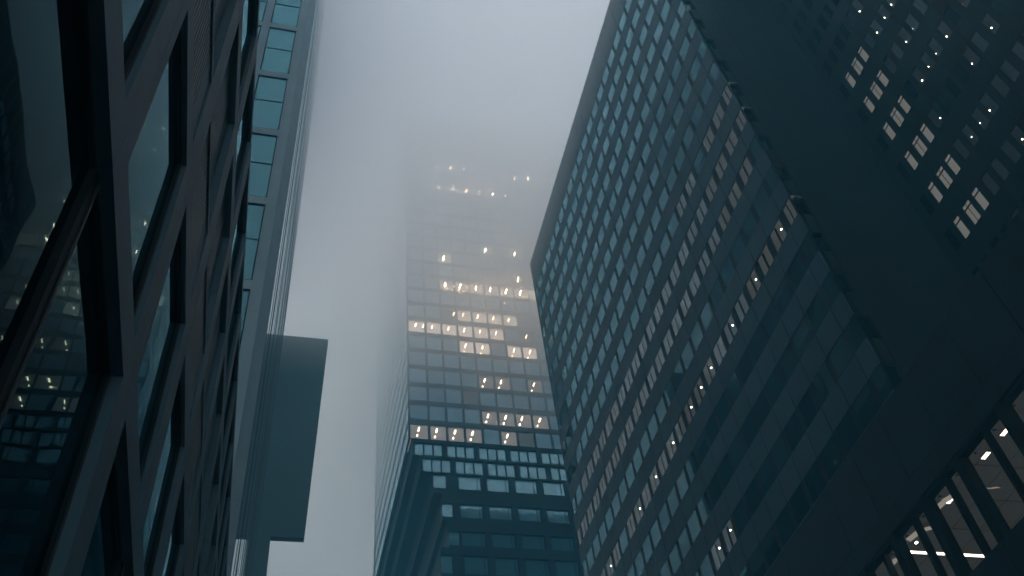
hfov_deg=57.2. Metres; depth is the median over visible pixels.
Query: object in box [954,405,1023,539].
window
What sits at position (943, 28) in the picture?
window
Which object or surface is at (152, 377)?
window
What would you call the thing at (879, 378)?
window
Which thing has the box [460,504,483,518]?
window
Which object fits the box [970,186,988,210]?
window
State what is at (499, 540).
window
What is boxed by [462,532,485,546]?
window
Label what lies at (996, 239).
window
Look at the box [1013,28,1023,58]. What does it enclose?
window
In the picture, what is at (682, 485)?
window
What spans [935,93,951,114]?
window
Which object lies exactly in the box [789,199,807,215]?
corner window
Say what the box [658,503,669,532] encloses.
window
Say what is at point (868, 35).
window
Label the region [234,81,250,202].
window
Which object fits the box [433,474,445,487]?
window
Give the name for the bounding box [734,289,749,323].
window
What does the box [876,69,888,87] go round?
window
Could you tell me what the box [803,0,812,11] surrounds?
window
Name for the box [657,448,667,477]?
window
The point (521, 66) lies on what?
sky
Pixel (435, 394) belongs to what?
window
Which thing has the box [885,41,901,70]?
window
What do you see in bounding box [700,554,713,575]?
window
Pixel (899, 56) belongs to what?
window
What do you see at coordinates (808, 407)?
window
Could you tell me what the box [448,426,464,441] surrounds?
window
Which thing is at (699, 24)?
corner window
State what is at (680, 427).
window
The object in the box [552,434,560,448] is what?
window
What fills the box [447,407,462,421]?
window
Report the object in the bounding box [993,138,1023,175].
window
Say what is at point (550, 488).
window
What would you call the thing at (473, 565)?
window
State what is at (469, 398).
window
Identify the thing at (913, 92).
window
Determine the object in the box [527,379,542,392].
window
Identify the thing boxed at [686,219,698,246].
window
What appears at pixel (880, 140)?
window
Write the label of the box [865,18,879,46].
window
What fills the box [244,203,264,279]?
window
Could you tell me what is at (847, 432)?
window
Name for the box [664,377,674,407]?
window
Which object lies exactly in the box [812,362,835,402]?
window
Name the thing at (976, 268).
window
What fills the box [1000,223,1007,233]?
window
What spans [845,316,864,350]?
window
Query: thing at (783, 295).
window
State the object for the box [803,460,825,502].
window
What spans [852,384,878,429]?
window
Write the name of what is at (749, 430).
window
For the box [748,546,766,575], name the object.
window
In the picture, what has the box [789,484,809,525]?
window
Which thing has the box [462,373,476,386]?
window
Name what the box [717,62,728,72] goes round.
corner window
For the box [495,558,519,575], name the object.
window
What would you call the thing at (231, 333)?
window
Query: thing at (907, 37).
window
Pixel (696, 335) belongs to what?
window
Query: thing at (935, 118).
window
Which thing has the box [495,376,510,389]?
window
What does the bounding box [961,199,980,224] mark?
window
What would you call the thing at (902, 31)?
window
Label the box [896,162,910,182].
window
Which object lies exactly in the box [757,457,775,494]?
window
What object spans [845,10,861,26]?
window
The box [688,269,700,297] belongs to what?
window
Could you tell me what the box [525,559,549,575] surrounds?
window
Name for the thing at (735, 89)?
corner window
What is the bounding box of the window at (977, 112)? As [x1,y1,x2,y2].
[965,106,995,141]
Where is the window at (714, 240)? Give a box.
[707,225,720,254]
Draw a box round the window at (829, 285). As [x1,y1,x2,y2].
[822,272,839,304]
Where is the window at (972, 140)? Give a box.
[952,137,976,160]
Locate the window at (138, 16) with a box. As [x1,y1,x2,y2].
[122,0,161,81]
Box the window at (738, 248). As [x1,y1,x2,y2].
[730,233,745,264]
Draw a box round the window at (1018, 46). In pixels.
[1003,40,1023,76]
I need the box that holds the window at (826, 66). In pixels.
[822,60,832,75]
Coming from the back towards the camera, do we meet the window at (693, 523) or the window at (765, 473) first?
the window at (693, 523)
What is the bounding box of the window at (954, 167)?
[943,153,960,175]
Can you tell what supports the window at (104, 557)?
in the stone office
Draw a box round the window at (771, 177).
[765,165,778,191]
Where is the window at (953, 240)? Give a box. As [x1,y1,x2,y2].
[944,227,961,251]
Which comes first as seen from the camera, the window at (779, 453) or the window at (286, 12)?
the window at (779, 453)
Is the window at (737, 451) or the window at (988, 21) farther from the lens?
the window at (737, 451)
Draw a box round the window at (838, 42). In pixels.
[833,35,844,52]
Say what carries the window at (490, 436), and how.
in the glass tower at (470, 477)
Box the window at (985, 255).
[980,252,987,261]
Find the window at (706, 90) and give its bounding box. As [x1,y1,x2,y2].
[700,78,712,104]
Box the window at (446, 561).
[441,555,452,572]
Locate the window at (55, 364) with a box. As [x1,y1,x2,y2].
[0,0,110,575]
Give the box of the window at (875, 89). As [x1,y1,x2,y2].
[869,80,882,100]
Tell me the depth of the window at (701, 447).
70.02 m
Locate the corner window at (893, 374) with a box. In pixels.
[884,366,900,387]
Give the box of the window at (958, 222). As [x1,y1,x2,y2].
[952,215,969,239]
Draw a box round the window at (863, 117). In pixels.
[856,107,868,124]
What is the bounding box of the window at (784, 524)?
[775,505,794,545]
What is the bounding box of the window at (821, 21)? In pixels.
[817,14,828,30]
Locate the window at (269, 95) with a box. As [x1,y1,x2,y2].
[253,75,287,129]
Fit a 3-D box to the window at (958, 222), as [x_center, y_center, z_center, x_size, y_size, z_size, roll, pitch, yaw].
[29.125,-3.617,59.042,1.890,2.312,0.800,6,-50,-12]
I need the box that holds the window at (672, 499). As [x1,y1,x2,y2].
[667,486,678,516]
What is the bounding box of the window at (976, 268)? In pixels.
[971,265,978,274]
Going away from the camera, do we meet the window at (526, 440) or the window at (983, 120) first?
the window at (983, 120)
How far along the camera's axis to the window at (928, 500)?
43.23 m
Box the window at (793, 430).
[783,411,803,451]
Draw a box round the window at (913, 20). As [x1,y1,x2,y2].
[908,1,923,26]
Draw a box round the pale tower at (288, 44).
[227,0,324,575]
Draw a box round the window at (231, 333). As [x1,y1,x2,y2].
[226,272,240,376]
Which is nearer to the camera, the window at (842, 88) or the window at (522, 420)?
the window at (842, 88)
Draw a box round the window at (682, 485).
[676,469,688,499]
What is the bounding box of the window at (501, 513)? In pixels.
[489,506,512,519]
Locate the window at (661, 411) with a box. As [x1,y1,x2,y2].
[656,396,666,423]
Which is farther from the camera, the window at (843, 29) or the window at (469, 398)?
the window at (469, 398)
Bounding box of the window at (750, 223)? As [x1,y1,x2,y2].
[741,208,757,242]
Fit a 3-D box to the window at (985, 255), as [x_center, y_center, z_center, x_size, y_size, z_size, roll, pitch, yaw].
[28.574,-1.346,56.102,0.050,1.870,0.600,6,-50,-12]
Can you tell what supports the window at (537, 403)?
in the glass tower at (470, 477)
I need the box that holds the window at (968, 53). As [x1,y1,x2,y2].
[964,30,995,65]
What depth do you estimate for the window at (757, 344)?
63.29 m
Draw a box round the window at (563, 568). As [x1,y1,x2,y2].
[555,561,579,575]
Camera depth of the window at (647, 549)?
78.10 m
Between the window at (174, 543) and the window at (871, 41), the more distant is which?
the window at (871, 41)
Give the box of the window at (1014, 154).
[1002,124,1023,162]
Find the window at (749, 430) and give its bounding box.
[741,412,757,447]
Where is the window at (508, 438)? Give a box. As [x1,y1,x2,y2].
[501,430,517,445]
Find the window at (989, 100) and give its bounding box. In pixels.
[983,74,1010,110]
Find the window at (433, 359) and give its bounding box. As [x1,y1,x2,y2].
[427,353,442,366]
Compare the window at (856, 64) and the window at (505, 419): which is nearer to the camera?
the window at (856, 64)
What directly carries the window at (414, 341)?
in the glass tower at (470, 477)
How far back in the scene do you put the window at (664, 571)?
74.04 m
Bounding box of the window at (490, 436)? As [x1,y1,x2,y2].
[483,429,499,444]
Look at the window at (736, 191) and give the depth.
70.10 m
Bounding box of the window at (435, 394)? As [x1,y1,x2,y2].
[429,388,444,401]
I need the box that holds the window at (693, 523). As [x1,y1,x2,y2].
[687,510,700,541]
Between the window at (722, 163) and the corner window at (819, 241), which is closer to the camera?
the corner window at (819, 241)
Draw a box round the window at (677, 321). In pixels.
[671,310,681,337]
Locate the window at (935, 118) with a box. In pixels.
[927,107,943,128]
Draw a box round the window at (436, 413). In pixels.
[429,406,445,420]
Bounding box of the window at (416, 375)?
[408,368,425,382]
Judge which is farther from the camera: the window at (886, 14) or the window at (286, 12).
the window at (286, 12)
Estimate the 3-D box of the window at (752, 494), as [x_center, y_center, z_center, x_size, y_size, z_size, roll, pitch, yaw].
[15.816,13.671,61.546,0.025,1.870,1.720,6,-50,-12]
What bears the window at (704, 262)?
in the grid office
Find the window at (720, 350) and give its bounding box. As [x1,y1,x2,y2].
[712,333,726,366]
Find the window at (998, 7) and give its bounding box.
[989,0,1008,19]
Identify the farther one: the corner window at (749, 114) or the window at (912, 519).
the corner window at (749, 114)
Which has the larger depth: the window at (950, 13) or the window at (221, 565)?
the window at (950, 13)
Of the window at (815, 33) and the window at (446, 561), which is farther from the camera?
the window at (446, 561)
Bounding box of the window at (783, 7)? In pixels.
[780,1,787,15]
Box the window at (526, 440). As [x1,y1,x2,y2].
[518,432,534,446]
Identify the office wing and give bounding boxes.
[766,0,1023,284]
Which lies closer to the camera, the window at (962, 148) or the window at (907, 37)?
the window at (962, 148)
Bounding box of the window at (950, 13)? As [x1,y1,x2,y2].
[944,5,960,25]
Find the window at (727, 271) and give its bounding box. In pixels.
[720,256,734,287]
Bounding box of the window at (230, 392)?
[223,347,236,444]
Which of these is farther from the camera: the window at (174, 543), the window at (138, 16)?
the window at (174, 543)
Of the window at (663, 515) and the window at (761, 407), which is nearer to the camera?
the window at (761, 407)
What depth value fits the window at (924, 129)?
64.11 m
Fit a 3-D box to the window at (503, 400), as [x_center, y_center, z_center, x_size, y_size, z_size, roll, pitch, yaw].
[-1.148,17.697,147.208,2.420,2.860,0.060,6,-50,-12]
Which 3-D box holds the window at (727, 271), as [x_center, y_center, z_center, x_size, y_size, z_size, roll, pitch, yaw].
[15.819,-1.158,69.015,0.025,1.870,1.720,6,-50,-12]
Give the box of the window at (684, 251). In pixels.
[678,240,688,264]
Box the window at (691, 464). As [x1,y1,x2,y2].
[685,450,697,482]
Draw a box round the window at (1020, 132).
[1014,111,1023,139]
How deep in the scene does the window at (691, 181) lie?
78.55 m
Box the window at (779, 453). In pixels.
[770,434,789,473]
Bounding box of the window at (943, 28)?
[930,20,952,51]
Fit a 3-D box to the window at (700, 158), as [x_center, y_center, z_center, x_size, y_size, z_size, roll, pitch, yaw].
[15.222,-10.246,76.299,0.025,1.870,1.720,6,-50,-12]
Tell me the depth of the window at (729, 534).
65.10 m
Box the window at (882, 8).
[873,3,894,31]
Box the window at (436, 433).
[430,425,446,440]
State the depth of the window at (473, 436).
142.37 m
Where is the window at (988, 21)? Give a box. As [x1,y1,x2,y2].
[974,12,999,47]
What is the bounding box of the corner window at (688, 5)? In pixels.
[684,2,693,10]
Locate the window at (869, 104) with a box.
[862,95,874,113]
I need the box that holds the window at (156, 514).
[143,375,180,575]
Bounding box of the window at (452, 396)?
[446,389,461,403]
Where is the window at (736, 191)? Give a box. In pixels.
[727,178,741,209]
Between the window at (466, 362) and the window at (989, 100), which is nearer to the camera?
the window at (989, 100)
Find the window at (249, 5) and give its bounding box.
[239,0,255,91]
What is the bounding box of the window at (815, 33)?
[812,28,821,42]
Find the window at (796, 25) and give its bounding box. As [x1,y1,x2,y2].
[793,19,801,33]
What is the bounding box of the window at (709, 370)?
[702,355,715,385]
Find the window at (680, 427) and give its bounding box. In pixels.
[674,413,685,441]
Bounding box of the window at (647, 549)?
[642,534,652,563]
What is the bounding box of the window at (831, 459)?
[819,436,842,479]
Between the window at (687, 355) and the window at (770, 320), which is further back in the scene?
the window at (687, 355)
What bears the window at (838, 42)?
in the office wing
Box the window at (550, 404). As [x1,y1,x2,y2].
[546,398,554,410]
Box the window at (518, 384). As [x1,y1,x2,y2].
[511,378,526,391]
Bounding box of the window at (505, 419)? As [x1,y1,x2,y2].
[499,412,514,426]
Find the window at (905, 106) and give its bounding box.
[896,94,910,113]
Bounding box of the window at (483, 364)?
[477,358,491,370]
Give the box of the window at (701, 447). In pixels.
[695,431,708,464]
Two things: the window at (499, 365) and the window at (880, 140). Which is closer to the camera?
the window at (880, 140)
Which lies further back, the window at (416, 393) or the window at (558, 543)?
the window at (416, 393)
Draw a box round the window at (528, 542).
[521,535,545,549]
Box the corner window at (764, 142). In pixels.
[758,137,772,150]
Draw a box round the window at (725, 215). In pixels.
[717,202,730,231]
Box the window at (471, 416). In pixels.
[464,409,480,423]
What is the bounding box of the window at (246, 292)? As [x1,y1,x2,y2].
[239,289,250,351]
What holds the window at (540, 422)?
in the glass tower at (470, 477)
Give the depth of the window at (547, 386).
151.74 m
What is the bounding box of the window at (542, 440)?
[535,433,552,448]
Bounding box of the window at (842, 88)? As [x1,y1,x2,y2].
[839,83,849,99]
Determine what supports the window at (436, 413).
in the glass tower at (470, 477)
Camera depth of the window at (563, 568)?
125.94 m
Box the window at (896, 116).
[889,106,903,127]
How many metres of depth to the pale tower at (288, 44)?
71.21 m
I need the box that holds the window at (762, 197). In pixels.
[753,183,769,217]
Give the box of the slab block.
[252,335,327,575]
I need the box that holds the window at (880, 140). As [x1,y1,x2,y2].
[875,133,888,152]
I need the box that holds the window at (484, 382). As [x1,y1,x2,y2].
[478,375,493,388]
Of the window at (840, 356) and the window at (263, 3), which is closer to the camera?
the window at (840, 356)
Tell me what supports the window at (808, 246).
in the grid office
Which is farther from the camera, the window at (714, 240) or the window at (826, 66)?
the window at (826, 66)
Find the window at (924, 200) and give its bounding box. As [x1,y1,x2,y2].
[919,193,934,215]
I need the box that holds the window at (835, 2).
[831,0,838,6]
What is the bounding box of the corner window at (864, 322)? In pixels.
[857,317,877,339]
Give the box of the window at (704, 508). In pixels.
[697,492,710,524]
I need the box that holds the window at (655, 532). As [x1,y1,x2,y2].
[650,518,660,548]
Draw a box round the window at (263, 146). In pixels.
[249,132,277,196]
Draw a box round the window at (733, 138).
[724,128,738,157]
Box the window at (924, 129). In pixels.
[919,123,934,143]
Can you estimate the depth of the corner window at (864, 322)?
52.24 m
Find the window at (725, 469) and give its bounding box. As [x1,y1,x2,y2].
[718,453,733,487]
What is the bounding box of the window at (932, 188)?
[927,181,942,203]
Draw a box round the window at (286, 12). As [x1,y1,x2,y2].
[271,0,301,26]
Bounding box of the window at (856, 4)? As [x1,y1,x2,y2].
[848,0,862,24]
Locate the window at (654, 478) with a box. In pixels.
[649,465,659,491]
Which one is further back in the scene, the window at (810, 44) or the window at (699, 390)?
the window at (810, 44)
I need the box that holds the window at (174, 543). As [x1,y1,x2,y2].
[162,489,180,575]
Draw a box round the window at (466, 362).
[460,356,475,369]
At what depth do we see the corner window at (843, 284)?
55.12 m
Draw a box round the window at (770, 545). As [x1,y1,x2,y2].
[761,526,780,565]
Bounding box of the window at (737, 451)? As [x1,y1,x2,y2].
[729,433,744,468]
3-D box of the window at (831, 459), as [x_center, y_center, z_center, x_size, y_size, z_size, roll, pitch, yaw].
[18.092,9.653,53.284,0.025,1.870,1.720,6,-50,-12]
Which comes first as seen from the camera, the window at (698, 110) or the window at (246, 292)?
the window at (246, 292)
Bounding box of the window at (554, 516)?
[547,510,569,523]
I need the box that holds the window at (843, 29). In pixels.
[839,23,850,39]
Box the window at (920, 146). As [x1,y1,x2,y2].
[911,134,927,156]
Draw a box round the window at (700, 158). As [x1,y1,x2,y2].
[693,147,705,175]
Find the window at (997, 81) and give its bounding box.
[992,59,1023,95]
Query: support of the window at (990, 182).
in the office wing
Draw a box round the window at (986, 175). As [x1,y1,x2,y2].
[980,170,1006,195]
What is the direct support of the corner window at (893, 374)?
in the grid office
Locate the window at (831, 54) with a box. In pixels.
[827,48,837,64]
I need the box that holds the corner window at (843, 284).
[833,274,852,293]
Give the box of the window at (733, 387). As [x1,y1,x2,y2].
[726,371,741,405]
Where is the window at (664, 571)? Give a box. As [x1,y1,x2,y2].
[660,559,670,575]
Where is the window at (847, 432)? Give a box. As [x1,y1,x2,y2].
[835,410,860,454]
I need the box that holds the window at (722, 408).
[715,392,729,426]
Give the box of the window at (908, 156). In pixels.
[903,149,917,170]
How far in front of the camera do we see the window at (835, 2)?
76.76 m
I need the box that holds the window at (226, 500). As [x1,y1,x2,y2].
[217,474,229,563]
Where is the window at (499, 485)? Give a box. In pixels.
[487,478,509,491]
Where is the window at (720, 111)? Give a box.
[712,102,724,128]
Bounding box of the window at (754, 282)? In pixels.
[745,266,761,300]
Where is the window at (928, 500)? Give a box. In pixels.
[920,457,1000,575]
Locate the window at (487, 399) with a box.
[480,392,495,406]
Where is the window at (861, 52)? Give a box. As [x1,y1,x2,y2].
[857,45,868,62]
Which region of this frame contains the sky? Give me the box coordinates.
[267,0,609,575]
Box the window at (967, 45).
[962,45,980,67]
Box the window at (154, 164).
[128,26,181,317]
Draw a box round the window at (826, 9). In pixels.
[823,4,833,18]
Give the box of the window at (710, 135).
[702,124,714,153]
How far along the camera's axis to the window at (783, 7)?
85.54 m
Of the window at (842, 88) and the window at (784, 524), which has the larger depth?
the window at (842, 88)
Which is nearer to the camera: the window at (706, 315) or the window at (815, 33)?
the window at (706, 315)
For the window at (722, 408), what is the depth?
67.32 m
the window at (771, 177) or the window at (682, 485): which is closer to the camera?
the window at (771, 177)
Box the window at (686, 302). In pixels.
[679,289,691,317]
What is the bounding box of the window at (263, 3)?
[259,0,267,20]
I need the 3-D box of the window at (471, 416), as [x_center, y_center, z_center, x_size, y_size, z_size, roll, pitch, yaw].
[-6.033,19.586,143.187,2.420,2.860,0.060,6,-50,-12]
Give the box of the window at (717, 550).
[710,536,725,570]
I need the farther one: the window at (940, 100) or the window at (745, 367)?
the window at (745, 367)
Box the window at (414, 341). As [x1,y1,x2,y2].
[409,335,424,348]
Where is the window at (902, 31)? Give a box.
[893,25,916,55]
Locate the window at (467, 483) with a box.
[458,476,480,489]
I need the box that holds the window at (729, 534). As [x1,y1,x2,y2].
[721,518,736,551]
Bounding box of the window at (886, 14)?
[879,0,894,19]
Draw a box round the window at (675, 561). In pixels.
[669,543,680,574]
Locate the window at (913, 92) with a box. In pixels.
[904,80,918,100]
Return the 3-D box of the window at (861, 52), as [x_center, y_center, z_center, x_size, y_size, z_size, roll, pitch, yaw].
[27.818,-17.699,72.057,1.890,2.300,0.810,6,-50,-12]
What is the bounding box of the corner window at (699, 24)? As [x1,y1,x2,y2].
[694,21,704,29]
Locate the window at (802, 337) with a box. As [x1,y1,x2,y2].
[792,317,812,357]
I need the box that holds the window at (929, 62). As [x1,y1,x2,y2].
[922,36,948,68]
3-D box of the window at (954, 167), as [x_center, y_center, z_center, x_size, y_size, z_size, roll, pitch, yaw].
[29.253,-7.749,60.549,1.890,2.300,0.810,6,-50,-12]
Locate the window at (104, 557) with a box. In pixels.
[81,454,123,575]
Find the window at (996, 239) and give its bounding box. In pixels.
[990,236,998,248]
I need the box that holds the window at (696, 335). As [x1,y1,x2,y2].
[690,320,702,350]
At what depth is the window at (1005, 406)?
40.47 m
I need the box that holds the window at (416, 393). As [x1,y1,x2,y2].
[410,386,426,400]
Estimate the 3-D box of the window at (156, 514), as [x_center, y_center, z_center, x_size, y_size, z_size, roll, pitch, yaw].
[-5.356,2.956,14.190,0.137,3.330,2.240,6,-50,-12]
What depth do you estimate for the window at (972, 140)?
60.57 m
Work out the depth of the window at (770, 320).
61.94 m
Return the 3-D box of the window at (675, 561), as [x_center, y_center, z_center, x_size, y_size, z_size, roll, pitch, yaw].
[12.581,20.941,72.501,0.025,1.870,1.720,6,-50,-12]
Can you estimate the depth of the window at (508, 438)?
143.49 m
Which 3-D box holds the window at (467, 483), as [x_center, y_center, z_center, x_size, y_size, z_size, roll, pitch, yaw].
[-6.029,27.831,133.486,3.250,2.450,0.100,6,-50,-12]
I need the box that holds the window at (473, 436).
[466,428,482,442]
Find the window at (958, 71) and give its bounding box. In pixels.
[952,63,969,85]
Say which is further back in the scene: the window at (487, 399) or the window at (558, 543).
the window at (487, 399)
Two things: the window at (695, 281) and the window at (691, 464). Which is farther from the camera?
the window at (695, 281)
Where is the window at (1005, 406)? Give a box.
[996,372,1023,447]
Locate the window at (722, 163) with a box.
[714,151,727,179]
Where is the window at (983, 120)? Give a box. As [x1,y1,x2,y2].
[973,92,1005,128]
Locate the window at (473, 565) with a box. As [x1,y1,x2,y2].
[464,556,488,574]
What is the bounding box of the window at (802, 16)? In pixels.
[797,9,806,22]
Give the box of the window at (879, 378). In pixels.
[870,363,892,401]
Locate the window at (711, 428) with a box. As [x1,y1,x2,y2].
[705,412,718,444]
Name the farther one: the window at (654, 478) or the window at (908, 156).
the window at (654, 478)
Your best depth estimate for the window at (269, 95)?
75.71 m
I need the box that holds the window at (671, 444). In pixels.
[665,431,676,458]
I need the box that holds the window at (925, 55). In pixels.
[915,50,940,82]
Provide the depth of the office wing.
62.30 m
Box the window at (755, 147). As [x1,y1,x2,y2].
[749,135,761,160]
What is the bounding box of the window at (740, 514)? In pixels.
[733,498,748,533]
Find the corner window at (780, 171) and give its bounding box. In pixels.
[775,167,789,181]
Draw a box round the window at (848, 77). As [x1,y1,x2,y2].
[844,71,855,87]
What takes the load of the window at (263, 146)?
in the pale tower at (288, 44)
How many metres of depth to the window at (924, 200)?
62.55 m
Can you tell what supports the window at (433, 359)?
in the glass tower at (470, 477)
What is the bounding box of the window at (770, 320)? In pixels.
[761,303,778,338]
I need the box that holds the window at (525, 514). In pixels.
[518,508,541,521]
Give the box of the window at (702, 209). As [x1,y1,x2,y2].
[695,195,707,225]
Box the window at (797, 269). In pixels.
[787,252,806,289]
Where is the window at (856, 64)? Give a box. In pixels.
[850,56,862,74]
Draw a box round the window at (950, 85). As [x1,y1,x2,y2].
[944,77,961,98]
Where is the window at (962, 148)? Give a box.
[955,123,977,157]
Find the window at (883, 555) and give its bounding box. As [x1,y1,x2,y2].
[862,537,907,575]
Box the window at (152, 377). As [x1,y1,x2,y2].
[137,223,181,482]
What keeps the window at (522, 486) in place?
in the glass tower at (470, 477)
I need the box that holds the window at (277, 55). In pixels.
[260,27,295,73]
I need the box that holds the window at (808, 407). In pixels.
[798,387,819,428]
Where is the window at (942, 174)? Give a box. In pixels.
[935,165,952,189]
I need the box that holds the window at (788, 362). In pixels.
[778,343,797,381]
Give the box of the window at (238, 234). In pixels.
[230,182,245,294]
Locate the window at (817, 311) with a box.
[807,291,828,331]
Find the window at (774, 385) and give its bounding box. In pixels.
[765,367,783,404]
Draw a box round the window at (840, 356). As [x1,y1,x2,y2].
[828,335,852,377]
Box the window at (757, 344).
[749,326,765,362]
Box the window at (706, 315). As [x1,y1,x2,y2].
[700,299,712,330]
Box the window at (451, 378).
[445,372,460,385]
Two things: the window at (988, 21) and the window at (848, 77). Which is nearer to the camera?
the window at (988, 21)
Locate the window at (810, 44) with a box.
[807,39,816,53]
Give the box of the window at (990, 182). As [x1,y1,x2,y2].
[982,156,1004,192]
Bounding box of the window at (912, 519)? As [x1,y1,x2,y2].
[890,499,959,575]
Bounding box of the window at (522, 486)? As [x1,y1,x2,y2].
[515,480,537,493]
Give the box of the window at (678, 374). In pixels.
[672,360,683,388]
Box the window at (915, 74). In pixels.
[911,66,923,86]
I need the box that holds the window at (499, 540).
[492,534,515,547]
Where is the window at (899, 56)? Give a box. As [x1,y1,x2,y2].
[883,54,901,73]
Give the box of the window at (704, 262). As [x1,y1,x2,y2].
[698,247,710,275]
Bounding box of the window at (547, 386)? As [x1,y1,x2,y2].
[543,380,551,393]
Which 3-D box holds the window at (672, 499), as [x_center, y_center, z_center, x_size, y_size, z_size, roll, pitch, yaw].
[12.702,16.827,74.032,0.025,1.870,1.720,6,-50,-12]
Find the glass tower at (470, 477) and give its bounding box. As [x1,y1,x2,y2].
[373,116,582,575]
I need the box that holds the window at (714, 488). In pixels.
[707,473,721,506]
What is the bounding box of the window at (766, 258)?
[757,241,773,276]
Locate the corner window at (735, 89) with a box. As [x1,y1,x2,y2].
[727,85,741,96]
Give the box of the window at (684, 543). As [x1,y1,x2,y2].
[678,527,690,558]
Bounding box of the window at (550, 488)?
[543,482,565,495]
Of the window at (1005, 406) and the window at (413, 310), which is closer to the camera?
the window at (1005, 406)
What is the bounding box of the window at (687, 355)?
[681,340,693,370]
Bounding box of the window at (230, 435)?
[220,417,232,506]
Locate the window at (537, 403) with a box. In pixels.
[530,396,545,410]
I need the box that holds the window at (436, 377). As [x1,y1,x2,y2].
[428,370,443,383]
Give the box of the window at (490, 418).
[481,410,497,424]
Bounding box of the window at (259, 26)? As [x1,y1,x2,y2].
[257,25,260,42]
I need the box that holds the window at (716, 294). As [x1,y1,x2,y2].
[710,278,723,309]
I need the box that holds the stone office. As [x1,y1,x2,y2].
[0,0,259,575]
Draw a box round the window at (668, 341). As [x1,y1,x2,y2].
[662,327,673,354]
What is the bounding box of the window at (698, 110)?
[691,101,702,127]
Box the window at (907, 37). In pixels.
[899,12,923,43]
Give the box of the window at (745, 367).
[737,350,753,384]
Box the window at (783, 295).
[774,278,792,314]
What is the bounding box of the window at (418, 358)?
[408,351,425,364]
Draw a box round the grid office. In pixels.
[530,0,1023,575]
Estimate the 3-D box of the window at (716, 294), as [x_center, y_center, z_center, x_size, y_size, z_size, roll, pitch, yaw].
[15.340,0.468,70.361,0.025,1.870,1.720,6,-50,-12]
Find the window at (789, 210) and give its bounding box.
[782,195,816,225]
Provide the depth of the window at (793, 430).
57.52 m
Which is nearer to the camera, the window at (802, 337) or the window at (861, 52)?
the window at (802, 337)
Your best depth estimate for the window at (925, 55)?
65.01 m
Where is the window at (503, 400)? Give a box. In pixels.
[496,393,512,407]
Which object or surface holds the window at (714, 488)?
in the grid office
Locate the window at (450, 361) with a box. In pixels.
[444,355,458,367]
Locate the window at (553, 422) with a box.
[549,416,557,429]
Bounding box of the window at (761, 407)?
[753,389,770,426]
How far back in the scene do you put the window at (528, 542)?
128.34 m
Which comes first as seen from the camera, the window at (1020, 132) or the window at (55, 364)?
the window at (55, 364)
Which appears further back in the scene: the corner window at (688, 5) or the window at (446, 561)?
the window at (446, 561)
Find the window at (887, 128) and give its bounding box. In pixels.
[882,121,895,140]
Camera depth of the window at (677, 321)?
78.16 m
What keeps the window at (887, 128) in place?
in the office wing
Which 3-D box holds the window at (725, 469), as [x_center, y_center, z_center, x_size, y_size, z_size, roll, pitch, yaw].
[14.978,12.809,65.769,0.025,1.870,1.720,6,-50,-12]
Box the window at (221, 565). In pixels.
[219,528,226,575]
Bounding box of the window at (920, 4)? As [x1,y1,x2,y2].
[915,0,931,13]
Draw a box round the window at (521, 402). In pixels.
[513,395,529,408]
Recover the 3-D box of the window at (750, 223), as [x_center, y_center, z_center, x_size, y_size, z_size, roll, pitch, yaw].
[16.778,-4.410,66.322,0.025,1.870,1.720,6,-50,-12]
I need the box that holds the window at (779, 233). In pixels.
[769,216,787,250]
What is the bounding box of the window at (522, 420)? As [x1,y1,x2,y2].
[515,413,531,427]
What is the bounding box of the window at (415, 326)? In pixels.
[409,319,424,331]
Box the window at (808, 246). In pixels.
[801,233,817,263]
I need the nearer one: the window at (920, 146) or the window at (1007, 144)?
the window at (1007, 144)
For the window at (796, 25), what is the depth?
82.69 m
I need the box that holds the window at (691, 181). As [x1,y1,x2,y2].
[684,170,695,195]
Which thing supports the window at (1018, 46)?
in the office wing
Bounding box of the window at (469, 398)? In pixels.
[463,391,478,404]
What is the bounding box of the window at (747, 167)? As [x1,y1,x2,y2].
[738,153,753,185]
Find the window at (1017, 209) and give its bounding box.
[1011,207,1018,218]
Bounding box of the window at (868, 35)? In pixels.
[863,31,880,49]
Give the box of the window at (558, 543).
[551,537,574,550]
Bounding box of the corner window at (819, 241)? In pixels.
[812,235,829,253]
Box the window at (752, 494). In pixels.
[744,478,761,515]
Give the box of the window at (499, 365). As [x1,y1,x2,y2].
[493,359,508,372]
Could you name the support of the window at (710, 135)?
in the grid office
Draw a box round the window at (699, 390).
[692,375,705,404]
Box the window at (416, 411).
[409,404,427,419]
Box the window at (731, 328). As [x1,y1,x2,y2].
[723,312,737,345]
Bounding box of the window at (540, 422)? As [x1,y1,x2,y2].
[532,414,548,428]
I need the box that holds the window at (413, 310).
[407,304,423,316]
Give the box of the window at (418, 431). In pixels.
[407,423,427,451]
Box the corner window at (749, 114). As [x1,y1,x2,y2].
[741,110,755,122]
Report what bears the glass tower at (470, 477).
on the ground
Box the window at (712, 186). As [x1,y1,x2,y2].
[705,174,717,201]
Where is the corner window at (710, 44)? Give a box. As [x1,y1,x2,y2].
[705,41,715,49]
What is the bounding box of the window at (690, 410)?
[683,394,695,425]

